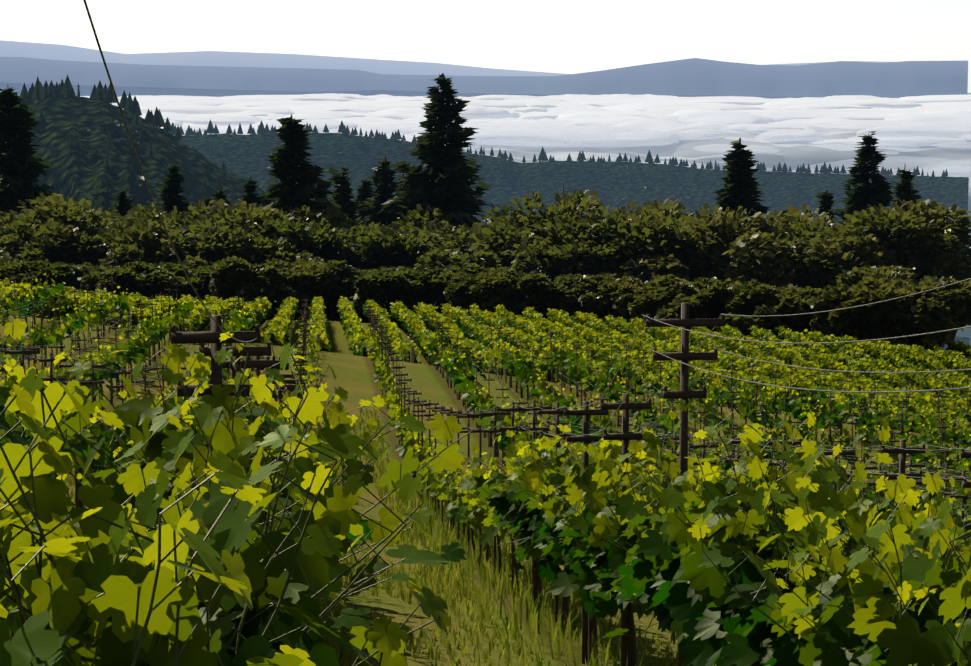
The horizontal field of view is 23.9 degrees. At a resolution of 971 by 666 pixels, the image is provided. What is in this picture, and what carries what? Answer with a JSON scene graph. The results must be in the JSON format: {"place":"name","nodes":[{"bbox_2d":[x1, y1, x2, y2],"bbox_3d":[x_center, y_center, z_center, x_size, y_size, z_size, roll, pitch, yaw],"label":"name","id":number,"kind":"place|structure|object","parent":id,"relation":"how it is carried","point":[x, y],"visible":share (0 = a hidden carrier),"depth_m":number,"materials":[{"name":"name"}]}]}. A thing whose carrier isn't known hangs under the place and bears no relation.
{"place":"outdoors","nodes":[
{"label":"outdoors","id":0,"kind":"place"},
{"bbox_2d":[0,82,900,98],"bbox_3d":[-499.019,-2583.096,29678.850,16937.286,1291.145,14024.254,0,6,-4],"label":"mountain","id":1,"kind":"structure","parent":0,"point":[85,90],"depth_m":34037.66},
{"bbox_2d":[0,57,967,96],"bbox_3d":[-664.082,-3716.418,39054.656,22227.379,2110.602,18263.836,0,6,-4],"label":"mountain","id":2,"kind":"structure","parent":0,"point":[695,76],"depth_m":42419.68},
{"bbox_2d":[0,40,967,93],"bbox_3d":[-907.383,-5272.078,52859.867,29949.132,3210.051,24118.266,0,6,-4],"label":"mountain","id":3,"kind":"structure","parent":0,"point":[74,53],"depth_m":58692.93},
{"bbox_2d":[0,93,970,665],"bbox_3d":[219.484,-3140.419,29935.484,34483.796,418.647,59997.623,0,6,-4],"label":"ground","id":4,"kind":"structure","parent":0,"point":[354,375],"depth_m":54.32,"materials":[{"name":"green plant"}]},
{"bbox_2d":[0,73,922,345],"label":"conifer trees","id":5,"kind":"object","parent":4,"relation":"on","point":[440,179],"visible":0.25,"depth_m":168.06,"materials":[{"name":"green plant"}]},
{"bbox_2d":[0,74,958,349],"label":"tree trunks","id":6,"kind":"object","parent":4,"relation":"on","point":[912,340],"visible":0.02,"depth_m":137.55,"materials":[{"name":"brown wood"}]},
{"bbox_2d":[0,273,970,665],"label":"vine leaves","id":7,"kind":"object","parent":4,"relation":"on","point":[700,605],"visible":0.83,"depth_m":6.36,"materials":[{"name":"green plant"}]},
{"bbox_2d":[0,190,970,343],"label":"hedgerow trees","id":8,"kind":"object","parent":4,"relation":"on","point":[224,251],"visible":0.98,"depth_m":145.30,"materials":[{"name":"green plant"}]},
{"bbox_2d":[0,267,970,665],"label":"trellis posts","id":9,"kind":"object","parent":4,"relation":"on","point":[626,407],"visible":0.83,"depth_m":17.85,"materials":[{"name":"brown wood"}]},
{"bbox_2d":[0,0,970,496],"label":"trellis wires","id":10,"kind":"object","parent":9,"relation":"attached to","point":[568,378],"visible":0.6,"depth_m":8.64,"materials":[{"name":"grey metal"}]},
{"bbox_2d":[0,299,970,665],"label":"vine trunks","id":11,"kind":"object","parent":4,"relation":"on","point":[632,651],"visible":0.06,"depth_m":43.45,"materials":[{"name":"brown wood"}]},
{"bbox_2d":[0,279,970,434],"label":"vine leaves","id":12,"kind":"object","parent":11,"relation":"attached to","point":[592,331],"visible":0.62,"depth_m":100.52,"materials":[{"name":"green plant"}]},
{"bbox_2d":[32,298,959,436],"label":"end posts","id":13,"kind":"object","parent":4,"relation":"on","point":[411,349],"visible":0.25,"depth_m":71.29,"materials":[{"name":"brown wood"}]},
{"bbox_2d":[0,0,970,92],"label":"sky","id":14,"kind":"structure","parent":0,"point":[550,36],"materials":[{"name":"white"}]},
{"bbox_2d":[6,95,968,349],"bbox_3d":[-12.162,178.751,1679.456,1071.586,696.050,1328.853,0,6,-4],"label":"hill ridge","id":15,"kind":"structure","parent":0,"point":[76,174],"depth_m":2044.39,"materials":[{"name":"green plant"}]},
{"bbox_2d":[80,93,970,213],"bbox_3d":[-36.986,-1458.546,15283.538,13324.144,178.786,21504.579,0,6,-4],"label":"cloud","id":16,"kind":"structure","parent":0,"point":[578,127],"depth_m":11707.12,"materials":[{"name":"white"}]},
{"bbox_2d":[174,133,968,245],"bbox_3d":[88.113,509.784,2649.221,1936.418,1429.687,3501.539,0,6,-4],"label":"ridge hill","id":17,"kind":"structure","parent":0,"point":[697,186],"depth_m":3868.80,"materials":[{"name":"plant"}]},
{"bbox_2d":[15,74,950,219],"bbox_3d":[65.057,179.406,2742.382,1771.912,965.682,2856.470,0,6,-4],"label":"distant conifer trees","id":18,"kind":"object","parent":17,"relation":"on","point":[38,92],"visible":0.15,"depth_m":2185.39,"materials":[{"name":"green plant"}]}
]}

